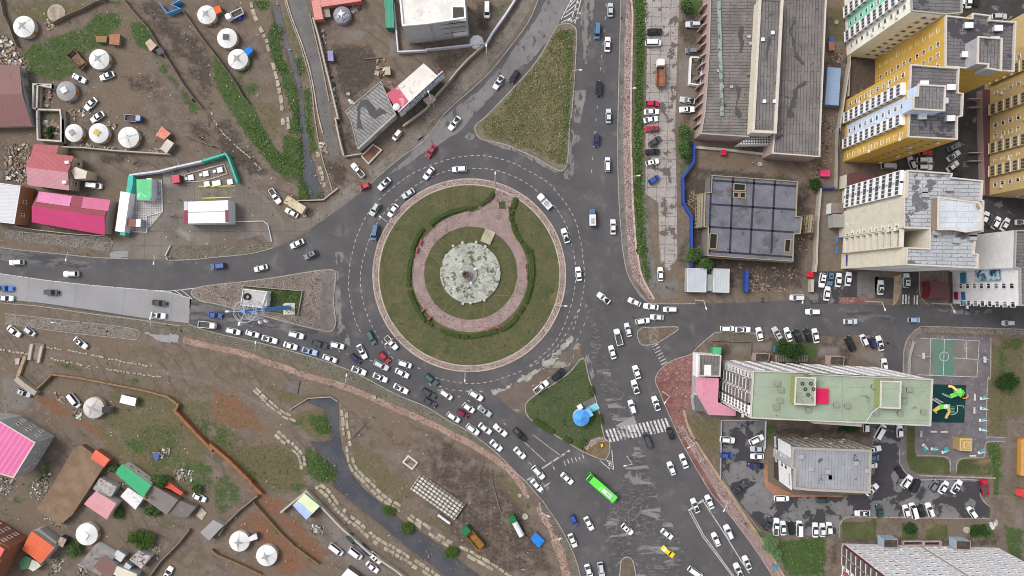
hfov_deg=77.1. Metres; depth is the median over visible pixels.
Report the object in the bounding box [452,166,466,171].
wagon
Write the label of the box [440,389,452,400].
wagon
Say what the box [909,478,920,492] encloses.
suv
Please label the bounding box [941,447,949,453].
exercise machine
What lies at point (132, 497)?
spotted shed
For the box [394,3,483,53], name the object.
compound wall
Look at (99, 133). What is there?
yurt
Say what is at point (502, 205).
flower bed
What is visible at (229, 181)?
tank lid
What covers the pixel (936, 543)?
stair well
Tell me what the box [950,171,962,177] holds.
suv
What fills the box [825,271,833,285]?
suv
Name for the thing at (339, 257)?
road patch
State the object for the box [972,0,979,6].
sedan
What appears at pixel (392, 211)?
sedan
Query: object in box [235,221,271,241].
roadside rail
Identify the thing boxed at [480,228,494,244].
steps
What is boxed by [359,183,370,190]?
hatchback
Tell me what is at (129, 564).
pale shed
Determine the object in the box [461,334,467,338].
hedge
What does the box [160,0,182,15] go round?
blue fence
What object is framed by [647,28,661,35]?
suv
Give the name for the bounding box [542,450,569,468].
road markings
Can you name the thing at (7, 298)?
sedan
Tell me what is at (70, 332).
kerb
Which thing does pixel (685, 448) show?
kerb
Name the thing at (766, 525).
suv
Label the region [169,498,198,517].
weathered barn
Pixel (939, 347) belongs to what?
sports court
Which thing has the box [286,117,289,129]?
embankment
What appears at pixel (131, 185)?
teal fence
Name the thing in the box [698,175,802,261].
unfinished building
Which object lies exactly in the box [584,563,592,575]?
sedan
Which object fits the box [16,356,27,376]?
gate wall
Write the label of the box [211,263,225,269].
wagon
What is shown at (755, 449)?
sedan
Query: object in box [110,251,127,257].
forecourt
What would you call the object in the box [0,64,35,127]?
brown roofed house
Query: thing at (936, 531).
garden bed
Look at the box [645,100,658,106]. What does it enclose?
hatchback
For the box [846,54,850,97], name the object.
courtyard wall
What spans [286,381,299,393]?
box
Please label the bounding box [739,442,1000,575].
weeds
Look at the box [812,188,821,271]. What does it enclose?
site wall
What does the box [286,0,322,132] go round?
kerb
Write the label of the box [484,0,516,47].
roadside wall
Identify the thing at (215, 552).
plank fence
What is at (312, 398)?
culvert wall
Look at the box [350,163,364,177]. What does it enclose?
pickup
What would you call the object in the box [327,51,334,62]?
storage box
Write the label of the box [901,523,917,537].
garden bed
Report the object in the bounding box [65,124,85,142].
yurt
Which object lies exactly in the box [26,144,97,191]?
red roofed house
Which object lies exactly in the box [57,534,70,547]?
mixed shed
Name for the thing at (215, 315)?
sedan
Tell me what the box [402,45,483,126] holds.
roadside wall
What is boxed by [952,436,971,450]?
play pavilion
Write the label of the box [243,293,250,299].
old tyre
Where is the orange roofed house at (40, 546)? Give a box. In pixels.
[22,526,59,563]
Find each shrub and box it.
[45,125,55,138]
[69,541,82,557]
[108,462,120,473]
[114,506,124,519]
[123,527,158,549]
[143,505,160,517]
[191,484,202,493]
[379,505,397,516]
[399,521,415,534]
[444,546,459,559]
[761,531,779,554]
[771,547,781,561]
[837,425,859,434]
[903,521,917,534]
[968,523,989,537]
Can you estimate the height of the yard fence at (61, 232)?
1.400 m
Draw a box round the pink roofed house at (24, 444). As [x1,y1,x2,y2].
[0,412,54,477]
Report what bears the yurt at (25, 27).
on the ground at (224, 380)
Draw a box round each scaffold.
[694,193,704,227]
[708,257,789,262]
[802,214,814,233]
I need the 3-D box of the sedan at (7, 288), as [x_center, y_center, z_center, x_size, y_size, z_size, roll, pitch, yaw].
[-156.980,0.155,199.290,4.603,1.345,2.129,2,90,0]
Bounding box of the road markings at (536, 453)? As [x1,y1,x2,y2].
[524,435,559,465]
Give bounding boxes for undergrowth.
[631,0,651,281]
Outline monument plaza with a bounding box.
[440,243,500,302]
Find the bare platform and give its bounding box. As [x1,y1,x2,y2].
[47,4,65,20]
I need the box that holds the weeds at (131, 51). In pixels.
[26,9,263,129]
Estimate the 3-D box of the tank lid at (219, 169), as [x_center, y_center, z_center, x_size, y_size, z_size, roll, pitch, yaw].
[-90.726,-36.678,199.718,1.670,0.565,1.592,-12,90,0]
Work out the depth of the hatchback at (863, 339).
198.79 m
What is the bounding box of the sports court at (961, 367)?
[910,337,979,376]
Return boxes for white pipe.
[437,513,450,523]
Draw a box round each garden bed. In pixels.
[841,518,876,538]
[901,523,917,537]
[906,427,916,472]
[917,457,949,473]
[925,524,947,537]
[957,457,990,474]
[970,524,995,537]
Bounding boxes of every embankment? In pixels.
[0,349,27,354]
[46,347,152,366]
[50,357,161,377]
[211,112,261,169]
[249,1,270,51]
[253,387,295,421]
[271,62,284,124]
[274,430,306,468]
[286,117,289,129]
[315,483,439,575]
[316,151,325,186]
[340,410,511,575]
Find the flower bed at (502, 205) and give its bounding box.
[499,201,505,208]
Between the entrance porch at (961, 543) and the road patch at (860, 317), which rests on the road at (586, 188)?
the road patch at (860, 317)
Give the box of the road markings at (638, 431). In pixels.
[605,418,668,441]
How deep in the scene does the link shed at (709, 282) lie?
197.80 m
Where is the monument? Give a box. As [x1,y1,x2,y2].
[458,265,476,283]
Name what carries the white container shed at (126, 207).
on the ground at (224, 380)
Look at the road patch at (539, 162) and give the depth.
199.97 m
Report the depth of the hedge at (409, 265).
199.03 m
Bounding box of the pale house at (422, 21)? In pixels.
[399,0,468,43]
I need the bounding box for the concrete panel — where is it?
[411,474,464,519]
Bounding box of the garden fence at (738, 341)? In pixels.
[711,340,751,354]
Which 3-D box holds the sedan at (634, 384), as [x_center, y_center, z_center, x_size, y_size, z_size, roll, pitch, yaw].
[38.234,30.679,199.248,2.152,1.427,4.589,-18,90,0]
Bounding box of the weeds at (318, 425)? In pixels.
[241,0,337,482]
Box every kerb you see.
[0,247,128,258]
[0,302,179,325]
[4,323,135,339]
[5,313,139,339]
[7,230,112,250]
[132,180,162,232]
[168,247,272,260]
[184,164,227,182]
[188,324,540,498]
[191,269,335,331]
[285,0,332,191]
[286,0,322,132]
[309,13,329,100]
[371,0,537,182]
[372,178,565,371]
[378,184,559,365]
[474,23,576,171]
[525,357,609,459]
[541,499,580,575]
[617,0,694,303]
[619,556,635,575]
[630,0,654,298]
[637,326,678,345]
[655,332,772,575]
[683,410,784,575]
[839,516,989,536]
[893,279,901,304]
[899,449,989,506]
[903,326,1023,371]
[917,455,950,471]
[917,474,995,478]
[919,271,928,304]
[956,441,1004,471]
[986,337,1004,438]
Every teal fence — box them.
[120,175,137,235]
[201,153,240,183]
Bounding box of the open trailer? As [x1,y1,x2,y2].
[67,49,88,70]
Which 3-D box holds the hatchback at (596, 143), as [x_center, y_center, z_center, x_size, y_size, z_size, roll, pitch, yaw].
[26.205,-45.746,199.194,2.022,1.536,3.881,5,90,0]
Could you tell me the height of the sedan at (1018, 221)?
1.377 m
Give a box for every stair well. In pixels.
[901,540,923,545]
[923,540,941,546]
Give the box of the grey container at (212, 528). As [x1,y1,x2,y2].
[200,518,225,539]
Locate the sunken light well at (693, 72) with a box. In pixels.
[688,56,702,86]
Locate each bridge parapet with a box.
[27,344,33,359]
[37,346,44,362]
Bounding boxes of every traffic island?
[192,270,334,330]
[475,24,575,170]
[526,359,608,458]
[620,558,634,575]
[638,327,677,344]
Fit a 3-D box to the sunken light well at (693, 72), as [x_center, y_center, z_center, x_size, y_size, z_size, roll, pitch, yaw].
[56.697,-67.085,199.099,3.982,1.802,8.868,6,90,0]
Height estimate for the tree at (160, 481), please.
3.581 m
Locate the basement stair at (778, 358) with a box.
[775,355,807,361]
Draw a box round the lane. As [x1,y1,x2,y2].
[287,0,338,156]
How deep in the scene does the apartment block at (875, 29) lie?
181.91 m
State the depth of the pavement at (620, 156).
199.97 m
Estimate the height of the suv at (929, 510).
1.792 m
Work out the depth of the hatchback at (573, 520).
198.73 m
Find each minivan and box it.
[66,393,81,407]
[85,182,102,188]
[328,542,343,555]
[348,546,362,559]
[371,224,378,240]
[483,1,490,18]
[594,23,600,39]
[642,431,652,447]
[645,39,660,46]
[687,565,702,575]
[795,520,802,536]
[873,424,886,439]
[880,162,896,168]
[908,502,918,519]
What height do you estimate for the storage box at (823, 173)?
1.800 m
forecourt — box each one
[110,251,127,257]
[129,157,318,258]
[131,180,161,229]
[199,186,235,197]
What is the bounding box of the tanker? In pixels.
[508,513,523,536]
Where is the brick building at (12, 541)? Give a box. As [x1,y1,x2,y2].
[0,520,27,575]
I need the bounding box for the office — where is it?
[690,352,735,415]
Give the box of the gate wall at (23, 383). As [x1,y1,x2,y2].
[14,376,40,395]
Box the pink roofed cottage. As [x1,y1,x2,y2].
[84,491,121,518]
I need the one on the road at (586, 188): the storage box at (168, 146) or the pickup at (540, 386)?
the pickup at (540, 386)
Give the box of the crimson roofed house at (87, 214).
[32,191,115,234]
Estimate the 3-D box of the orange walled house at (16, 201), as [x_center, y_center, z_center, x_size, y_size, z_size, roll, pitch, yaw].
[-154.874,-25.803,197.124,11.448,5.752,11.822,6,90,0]
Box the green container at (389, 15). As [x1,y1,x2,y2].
[384,0,394,30]
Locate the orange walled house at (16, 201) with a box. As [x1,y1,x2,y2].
[0,183,34,225]
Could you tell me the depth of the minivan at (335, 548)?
198.39 m
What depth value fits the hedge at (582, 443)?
198.99 m
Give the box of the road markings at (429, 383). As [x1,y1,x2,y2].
[329,347,505,424]
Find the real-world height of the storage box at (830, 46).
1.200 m
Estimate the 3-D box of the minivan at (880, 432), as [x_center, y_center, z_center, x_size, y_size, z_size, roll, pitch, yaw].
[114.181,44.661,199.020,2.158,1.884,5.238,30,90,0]
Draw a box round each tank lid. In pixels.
[188,174,193,180]
[203,170,208,176]
[204,181,209,186]
[212,180,220,186]
[217,167,222,172]
[227,179,232,184]
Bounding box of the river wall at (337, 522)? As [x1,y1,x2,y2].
[280,489,406,575]
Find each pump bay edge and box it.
[198,185,234,186]
[202,197,231,198]
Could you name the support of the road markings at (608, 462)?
on the road at (586, 188)
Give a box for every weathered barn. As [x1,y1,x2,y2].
[145,484,181,514]
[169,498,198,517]
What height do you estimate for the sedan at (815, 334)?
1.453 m
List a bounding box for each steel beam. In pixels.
[350,423,364,438]
[491,480,500,511]
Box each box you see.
[15,358,21,364]
[96,36,108,43]
[102,406,114,412]
[109,34,122,46]
[119,394,139,405]
[145,39,158,52]
[156,47,165,55]
[156,126,173,139]
[160,139,176,153]
[213,5,223,15]
[243,46,254,57]
[248,532,259,540]
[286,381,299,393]
[322,7,331,18]
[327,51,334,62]
[385,67,390,75]
[402,455,417,469]
[531,532,544,547]
[720,150,725,155]
[805,272,812,276]
[818,170,829,176]
[827,41,834,51]
[1012,487,1023,496]
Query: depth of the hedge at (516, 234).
199.03 m
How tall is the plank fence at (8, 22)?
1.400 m
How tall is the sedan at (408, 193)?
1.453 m
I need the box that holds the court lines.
[925,338,978,376]
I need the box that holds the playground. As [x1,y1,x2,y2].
[908,334,1004,471]
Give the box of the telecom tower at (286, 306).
[225,300,294,325]
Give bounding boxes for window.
[986,283,990,288]
[987,301,991,306]
[1001,283,1005,288]
[1002,301,1007,306]
[1009,283,1013,288]
[1010,301,1015,307]
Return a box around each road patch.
[0,248,97,268]
[0,274,189,322]
[189,299,318,335]
[334,270,349,345]
[335,251,343,264]
[390,0,568,173]
[465,133,475,139]
[488,142,518,151]
[491,336,573,394]
[495,342,582,415]
[519,152,558,172]
[529,477,549,493]
[564,129,579,178]
[573,90,585,122]
[580,0,594,63]
[584,296,683,575]
[585,354,593,378]
[616,416,636,431]
[624,470,640,484]
[836,307,892,323]
[932,308,991,314]
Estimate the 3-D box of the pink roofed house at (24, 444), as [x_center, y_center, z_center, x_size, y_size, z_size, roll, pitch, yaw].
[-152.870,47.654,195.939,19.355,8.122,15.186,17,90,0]
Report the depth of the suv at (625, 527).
198.70 m
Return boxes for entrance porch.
[751,353,769,360]
[825,355,843,365]
[877,535,897,547]
[949,536,970,549]
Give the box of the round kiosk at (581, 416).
[573,402,598,425]
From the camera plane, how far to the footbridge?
199.65 m
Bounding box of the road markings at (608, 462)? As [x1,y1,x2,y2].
[600,449,613,469]
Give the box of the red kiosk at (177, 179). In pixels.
[171,175,182,183]
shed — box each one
[19,554,32,569]
[28,558,44,570]
[37,444,107,524]
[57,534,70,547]
[80,541,115,575]
[91,448,113,466]
[93,555,120,575]
[113,562,141,575]
[114,547,129,561]
[115,191,135,232]
[121,487,143,509]
[124,560,134,568]
[128,219,144,227]
[129,548,154,568]
[164,479,185,495]
[293,493,321,519]
[706,275,712,290]
[822,67,840,107]
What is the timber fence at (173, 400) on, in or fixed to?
on the ground at (224, 380)
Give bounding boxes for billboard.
[397,71,444,116]
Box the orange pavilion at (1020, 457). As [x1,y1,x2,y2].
[1017,437,1023,475]
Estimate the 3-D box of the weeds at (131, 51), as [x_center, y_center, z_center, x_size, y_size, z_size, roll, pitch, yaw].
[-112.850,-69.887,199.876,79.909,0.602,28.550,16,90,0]
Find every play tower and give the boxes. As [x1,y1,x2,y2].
[933,404,950,418]
[948,385,968,398]
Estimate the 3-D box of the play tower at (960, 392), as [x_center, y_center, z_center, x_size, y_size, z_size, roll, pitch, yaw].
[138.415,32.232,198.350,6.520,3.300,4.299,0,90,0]
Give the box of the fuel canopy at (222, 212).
[184,200,235,224]
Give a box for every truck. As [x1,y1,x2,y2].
[125,114,143,122]
[198,321,216,328]
[225,7,243,21]
[462,524,484,550]
[537,193,552,209]
[589,209,595,225]
[613,328,622,345]
[655,59,664,86]
[978,478,989,495]
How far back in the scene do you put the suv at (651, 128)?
198.70 m
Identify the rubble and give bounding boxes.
[0,35,59,183]
[0,447,324,575]
[44,19,160,490]
[319,5,393,153]
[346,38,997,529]
[423,94,435,104]
[686,44,844,292]
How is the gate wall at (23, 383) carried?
on the ground at (224, 380)
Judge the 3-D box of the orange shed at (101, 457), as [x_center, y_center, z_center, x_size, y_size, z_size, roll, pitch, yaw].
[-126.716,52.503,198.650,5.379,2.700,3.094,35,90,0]
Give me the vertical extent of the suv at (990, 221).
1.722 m
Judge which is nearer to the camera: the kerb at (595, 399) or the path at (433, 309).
the path at (433, 309)
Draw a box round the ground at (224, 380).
[0,0,1023,575]
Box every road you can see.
[0,0,1023,575]
[901,271,918,305]
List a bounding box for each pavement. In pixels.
[320,272,333,328]
[618,0,647,300]
[623,0,654,300]
[640,160,656,283]
[649,328,657,343]
[650,280,677,298]
[656,343,783,575]
[677,426,780,575]
[712,331,768,341]
[763,464,842,496]
[893,274,901,303]
[899,439,978,480]
[904,327,1023,372]
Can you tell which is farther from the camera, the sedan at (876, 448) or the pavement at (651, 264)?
the pavement at (651, 264)
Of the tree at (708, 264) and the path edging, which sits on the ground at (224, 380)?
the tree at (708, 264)
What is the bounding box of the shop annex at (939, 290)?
[920,281,949,298]
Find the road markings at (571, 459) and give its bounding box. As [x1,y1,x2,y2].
[553,454,583,469]
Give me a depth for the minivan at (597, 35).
198.16 m
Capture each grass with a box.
[53,365,312,494]
[505,29,575,164]
[530,362,600,442]
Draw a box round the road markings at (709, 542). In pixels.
[688,510,733,575]
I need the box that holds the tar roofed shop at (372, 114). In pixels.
[345,81,397,151]
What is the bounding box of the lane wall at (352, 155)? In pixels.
[344,153,361,157]
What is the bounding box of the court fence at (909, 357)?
[908,341,914,373]
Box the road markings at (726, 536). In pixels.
[703,501,748,572]
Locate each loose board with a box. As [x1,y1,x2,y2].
[153,453,159,460]
[196,507,206,519]
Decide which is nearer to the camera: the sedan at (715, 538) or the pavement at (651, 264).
the sedan at (715, 538)
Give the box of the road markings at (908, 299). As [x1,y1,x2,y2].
[902,295,917,304]
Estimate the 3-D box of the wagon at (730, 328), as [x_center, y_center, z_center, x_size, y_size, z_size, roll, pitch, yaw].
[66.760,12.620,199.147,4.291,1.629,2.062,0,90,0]
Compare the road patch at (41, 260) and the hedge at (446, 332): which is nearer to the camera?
the hedge at (446, 332)
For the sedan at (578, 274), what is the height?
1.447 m
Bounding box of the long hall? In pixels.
[692,0,826,161]
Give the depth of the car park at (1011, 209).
199.99 m
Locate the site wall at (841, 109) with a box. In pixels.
[834,62,850,189]
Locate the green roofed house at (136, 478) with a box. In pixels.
[116,462,152,499]
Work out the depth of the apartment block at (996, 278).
181.34 m
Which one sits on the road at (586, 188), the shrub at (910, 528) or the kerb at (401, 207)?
the kerb at (401, 207)
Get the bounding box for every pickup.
[268,188,281,203]
[311,339,327,348]
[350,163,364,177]
[384,335,397,349]
[512,427,526,441]
[533,380,549,393]
[772,518,779,535]
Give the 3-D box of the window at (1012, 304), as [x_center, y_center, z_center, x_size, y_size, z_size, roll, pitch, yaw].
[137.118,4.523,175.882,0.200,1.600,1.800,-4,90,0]
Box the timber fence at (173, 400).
[50,373,180,410]
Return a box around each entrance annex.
[826,203,843,214]
[828,214,843,227]
[839,172,882,188]
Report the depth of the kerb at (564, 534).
199.84 m
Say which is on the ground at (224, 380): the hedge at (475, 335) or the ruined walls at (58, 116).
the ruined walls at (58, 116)
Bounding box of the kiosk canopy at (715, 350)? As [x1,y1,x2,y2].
[710,346,721,353]
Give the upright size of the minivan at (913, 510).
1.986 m
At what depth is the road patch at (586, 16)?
199.97 m
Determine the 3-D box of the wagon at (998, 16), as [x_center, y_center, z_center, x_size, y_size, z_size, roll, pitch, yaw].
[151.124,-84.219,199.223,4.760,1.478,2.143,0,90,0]
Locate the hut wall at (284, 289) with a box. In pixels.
[242,285,302,315]
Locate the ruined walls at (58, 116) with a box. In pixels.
[32,83,66,143]
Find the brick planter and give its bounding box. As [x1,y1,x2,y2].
[361,144,381,164]
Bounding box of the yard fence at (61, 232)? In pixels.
[14,226,109,236]
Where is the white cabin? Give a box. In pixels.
[342,565,360,575]
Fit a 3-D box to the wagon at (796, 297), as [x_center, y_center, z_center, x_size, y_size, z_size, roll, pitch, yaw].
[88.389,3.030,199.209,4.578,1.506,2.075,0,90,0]
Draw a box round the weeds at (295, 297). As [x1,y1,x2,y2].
[269,288,300,313]
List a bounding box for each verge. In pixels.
[5,230,108,250]
[5,314,135,338]
[79,313,182,334]
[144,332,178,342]
[168,242,272,259]
[181,325,537,496]
[243,286,301,315]
[309,182,357,221]
[369,0,534,179]
[379,185,558,364]
[424,227,516,319]
[481,30,572,162]
[540,502,579,575]
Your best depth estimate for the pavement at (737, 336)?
199.98 m
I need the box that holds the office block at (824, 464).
[773,435,871,493]
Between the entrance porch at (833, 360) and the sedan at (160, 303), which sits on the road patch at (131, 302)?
the sedan at (160, 303)
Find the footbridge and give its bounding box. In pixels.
[31,342,44,360]
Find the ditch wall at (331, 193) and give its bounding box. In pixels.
[297,188,337,200]
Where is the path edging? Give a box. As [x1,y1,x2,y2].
[427,228,513,319]
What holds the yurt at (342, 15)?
on the ground at (224, 380)
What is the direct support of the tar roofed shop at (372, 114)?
on the ground at (224, 380)
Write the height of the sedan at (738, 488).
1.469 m
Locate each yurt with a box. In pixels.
[13,16,37,38]
[56,81,79,101]
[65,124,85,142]
[76,522,101,544]
[83,397,106,417]
[89,49,112,70]
[89,123,111,143]
[118,127,141,148]
[197,5,217,25]
[217,28,238,49]
[228,49,249,70]
[229,530,250,551]
[256,543,278,565]
[333,6,351,24]
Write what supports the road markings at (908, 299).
on the side road at (912, 290)
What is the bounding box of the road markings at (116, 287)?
[0,273,193,298]
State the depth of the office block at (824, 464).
187.50 m
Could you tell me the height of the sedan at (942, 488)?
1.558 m
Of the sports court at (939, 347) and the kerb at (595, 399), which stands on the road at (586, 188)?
the kerb at (595, 399)
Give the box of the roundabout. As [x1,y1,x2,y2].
[374,179,564,370]
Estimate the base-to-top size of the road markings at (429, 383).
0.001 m
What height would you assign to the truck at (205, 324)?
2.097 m
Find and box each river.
[273,6,323,199]
[309,397,478,575]
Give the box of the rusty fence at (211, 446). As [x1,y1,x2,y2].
[174,409,263,494]
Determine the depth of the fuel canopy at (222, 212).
194.80 m
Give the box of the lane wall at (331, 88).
[312,17,344,155]
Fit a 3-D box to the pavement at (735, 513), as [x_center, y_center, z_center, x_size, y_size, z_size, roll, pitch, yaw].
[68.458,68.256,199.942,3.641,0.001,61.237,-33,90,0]
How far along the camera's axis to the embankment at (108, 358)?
199.82 m
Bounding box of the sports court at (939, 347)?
[933,339,953,375]
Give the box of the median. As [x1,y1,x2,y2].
[840,297,866,303]
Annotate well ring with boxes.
[522,513,527,519]
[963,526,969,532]
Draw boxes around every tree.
[150,472,170,488]
[676,141,691,160]
[678,124,687,130]
[678,125,691,143]
[680,0,692,13]
[685,247,703,262]
[697,257,715,271]
[772,339,807,361]
[807,178,821,191]
[992,369,1020,395]
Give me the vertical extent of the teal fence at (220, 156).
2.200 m
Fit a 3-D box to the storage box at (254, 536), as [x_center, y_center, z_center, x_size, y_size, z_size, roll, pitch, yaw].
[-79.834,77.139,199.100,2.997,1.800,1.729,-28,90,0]
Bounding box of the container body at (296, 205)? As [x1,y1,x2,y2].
[283,196,307,214]
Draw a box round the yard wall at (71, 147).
[62,146,171,154]
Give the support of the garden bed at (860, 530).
on the ground at (224, 380)
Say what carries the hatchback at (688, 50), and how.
on the ground at (224, 380)
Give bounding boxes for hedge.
[406,270,410,280]
[407,259,412,269]
[408,290,425,321]
[410,227,424,252]
[429,206,465,225]
[439,328,453,336]
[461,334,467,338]
[470,329,497,337]
[500,320,512,330]
[511,197,517,208]
[511,223,522,242]
[517,305,524,313]
[522,243,533,303]
[532,418,553,434]
[563,435,571,443]
[577,439,586,448]
[587,386,594,395]
[595,414,602,423]
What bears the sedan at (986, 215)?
on the car park at (1011, 209)
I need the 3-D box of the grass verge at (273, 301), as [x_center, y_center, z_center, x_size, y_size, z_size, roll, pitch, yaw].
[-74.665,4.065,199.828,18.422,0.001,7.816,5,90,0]
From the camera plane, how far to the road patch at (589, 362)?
199.97 m
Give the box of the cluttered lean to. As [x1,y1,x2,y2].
[93,476,120,496]
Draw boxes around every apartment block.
[719,360,932,426]
[839,170,983,271]
[841,543,1023,575]
[842,13,1016,163]
[843,0,962,58]
[948,230,1023,308]
[967,13,1023,198]
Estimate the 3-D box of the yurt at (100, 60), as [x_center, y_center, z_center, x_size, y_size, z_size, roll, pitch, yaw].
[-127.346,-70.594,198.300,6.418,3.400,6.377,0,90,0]
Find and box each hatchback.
[24,326,36,336]
[350,353,360,363]
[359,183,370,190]
[378,351,390,363]
[392,129,402,140]
[456,408,467,417]
[462,402,474,412]
[569,514,577,525]
[593,134,599,146]
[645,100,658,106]
[648,175,659,184]
[666,426,674,439]
[685,47,696,53]
[720,452,732,458]
[825,522,832,534]
[859,334,868,345]
[862,423,869,431]
[868,336,877,348]
[871,462,876,468]
[872,454,878,460]
[896,425,902,437]
[901,504,910,517]
[907,317,919,322]
[928,479,938,490]
[966,506,977,518]
[990,216,1000,229]
[1001,320,1014,325]
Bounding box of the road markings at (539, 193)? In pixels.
[348,16,605,385]
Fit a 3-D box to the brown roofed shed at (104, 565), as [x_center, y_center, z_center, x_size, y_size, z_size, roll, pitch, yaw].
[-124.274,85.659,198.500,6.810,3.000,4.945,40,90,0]
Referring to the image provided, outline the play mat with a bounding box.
[931,384,965,422]
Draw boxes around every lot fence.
[720,420,759,529]
[722,420,766,448]
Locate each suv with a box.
[17,388,31,397]
[63,270,79,276]
[288,330,304,338]
[304,250,317,259]
[346,532,357,546]
[369,202,380,216]
[369,551,380,563]
[373,359,388,370]
[421,387,436,398]
[424,372,438,386]
[466,423,479,434]
[468,389,483,400]
[531,465,545,479]
[551,367,565,380]
[595,81,601,96]
[597,561,604,575]
[621,523,633,534]
[644,126,658,131]
[645,148,659,155]
[645,158,658,166]
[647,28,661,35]
[685,21,700,27]
[719,436,734,443]
[723,524,733,539]
[748,434,763,444]
[762,516,772,530]
[771,326,782,340]
[792,329,802,342]
[818,273,826,287]
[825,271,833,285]
[844,336,856,351]
[875,504,883,517]
[900,474,912,488]
[902,273,910,287]
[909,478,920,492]
[916,156,932,162]
[916,164,932,170]
[924,502,935,517]
[946,142,960,151]
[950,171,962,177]
[984,214,995,227]
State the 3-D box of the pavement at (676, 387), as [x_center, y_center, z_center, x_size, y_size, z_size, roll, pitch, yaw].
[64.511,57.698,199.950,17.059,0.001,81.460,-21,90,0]
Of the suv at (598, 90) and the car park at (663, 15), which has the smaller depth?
the suv at (598, 90)
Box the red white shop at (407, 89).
[387,63,436,110]
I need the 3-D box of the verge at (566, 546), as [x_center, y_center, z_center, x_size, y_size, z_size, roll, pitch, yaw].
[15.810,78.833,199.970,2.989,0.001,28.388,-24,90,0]
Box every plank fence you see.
[0,0,19,47]
[35,375,52,389]
[51,0,107,24]
[124,0,203,108]
[150,528,191,575]
[181,8,249,103]
[183,134,229,155]
[211,548,262,575]
[218,494,258,535]
[253,501,320,564]
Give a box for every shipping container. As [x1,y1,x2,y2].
[311,0,325,22]
[320,0,362,8]
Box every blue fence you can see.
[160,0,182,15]
[681,143,694,267]
[743,271,748,291]
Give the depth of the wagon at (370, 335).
198.76 m
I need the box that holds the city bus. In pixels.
[586,472,617,502]
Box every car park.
[643,0,678,269]
[721,421,989,535]
[809,271,856,303]
[857,271,878,297]
[872,441,899,500]
[875,277,893,298]
[890,0,1023,302]
[962,481,989,517]
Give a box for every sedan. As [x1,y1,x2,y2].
[0,285,13,291]
[0,295,14,301]
[7,325,21,337]
[72,73,86,83]
[73,336,88,349]
[84,97,97,110]
[90,111,104,122]
[99,71,114,80]
[150,312,165,318]
[152,300,166,306]
[163,565,173,575]
[192,493,206,502]
[208,312,222,318]
[245,330,259,337]
[254,264,267,271]
[261,335,277,343]
[283,341,297,349]
[285,207,298,217]
[290,239,304,248]
[302,346,317,355]
[322,354,336,362]
[351,365,366,375]
[356,344,367,358]
[359,543,369,556]
[366,560,378,573]
[373,372,387,382]
[377,177,390,190]
[387,204,398,217]
[393,383,408,393]
[395,368,409,378]
[401,188,414,198]
[422,396,436,407]
[423,166,434,179]
[425,144,436,158]
[448,116,460,130]
[477,405,491,416]
[478,422,491,434]
[489,439,502,451]
[492,75,504,89]
[493,423,507,436]
[509,70,519,82]
[513,446,525,458]
[530,478,542,491]
[560,472,573,484]
[561,228,569,243]
[568,533,576,547]
[575,267,581,280]
[583,516,593,530]
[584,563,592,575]
[596,292,610,304]
[604,37,610,51]
[605,109,611,122]
[607,3,613,16]
[608,345,616,359]
[610,219,616,234]
[624,323,631,336]
[627,297,640,306]
[631,379,639,394]
[632,365,640,378]
[643,116,657,123]
[643,303,658,309]
[644,109,658,114]
[648,135,661,146]
[650,314,663,319]
[651,395,660,410]
[657,267,663,280]
[660,528,673,539]
[661,545,674,557]
[666,461,675,475]
[679,96,694,104]
[679,106,694,112]
[679,453,688,468]
[690,498,699,512]
[704,494,714,508]
[711,532,720,546]
[731,482,745,494]
[733,562,743,575]
[735,326,750,332]
[741,555,751,569]
[748,462,763,469]
[750,446,764,452]
[750,453,763,459]
[755,327,762,340]
[779,520,786,534]
[783,327,792,341]
[788,521,794,534]
[803,328,811,341]
[811,328,819,342]
[811,522,818,537]
[819,523,825,536]
[823,286,830,300]
[834,273,841,286]
[843,319,856,323]
[844,272,851,285]
[854,510,869,516]
[865,483,878,495]
[870,445,881,452]
[875,335,883,350]
[877,280,884,294]
[880,358,887,368]
[916,503,925,517]
[917,150,931,155]
[937,480,948,493]
[945,160,958,171]
[946,150,960,161]
[950,479,962,493]
[964,0,971,8]
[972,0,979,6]
[984,211,989,223]
[999,217,1009,230]
[1014,219,1023,224]
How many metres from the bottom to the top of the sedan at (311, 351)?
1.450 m
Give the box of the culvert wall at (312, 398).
[289,397,336,409]
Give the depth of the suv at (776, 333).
198.81 m
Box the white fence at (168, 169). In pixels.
[129,160,203,176]
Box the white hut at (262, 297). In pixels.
[240,289,270,307]
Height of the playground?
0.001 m
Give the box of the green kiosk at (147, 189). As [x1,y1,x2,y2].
[136,178,156,201]
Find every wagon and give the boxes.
[9,259,24,265]
[43,289,58,295]
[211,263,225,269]
[225,327,240,334]
[330,341,344,348]
[366,330,376,344]
[398,360,411,368]
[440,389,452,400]
[446,411,460,422]
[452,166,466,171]
[604,157,610,171]
[627,399,636,414]
[635,317,649,324]
[663,306,676,312]
[720,325,733,331]
[774,495,788,501]
[789,295,803,300]
[805,308,819,314]
[815,497,829,502]
[894,466,905,479]
[906,156,916,169]
[991,13,1006,19]
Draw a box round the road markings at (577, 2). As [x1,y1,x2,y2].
[561,0,580,22]
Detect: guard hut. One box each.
[684,268,706,291]
[710,269,729,292]
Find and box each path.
[182,337,529,496]
[412,216,527,331]
[436,184,514,235]
[536,507,570,575]
[582,397,594,407]
[584,437,606,449]
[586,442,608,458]
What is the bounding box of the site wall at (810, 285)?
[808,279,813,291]
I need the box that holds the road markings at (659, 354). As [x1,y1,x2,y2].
[652,344,666,364]

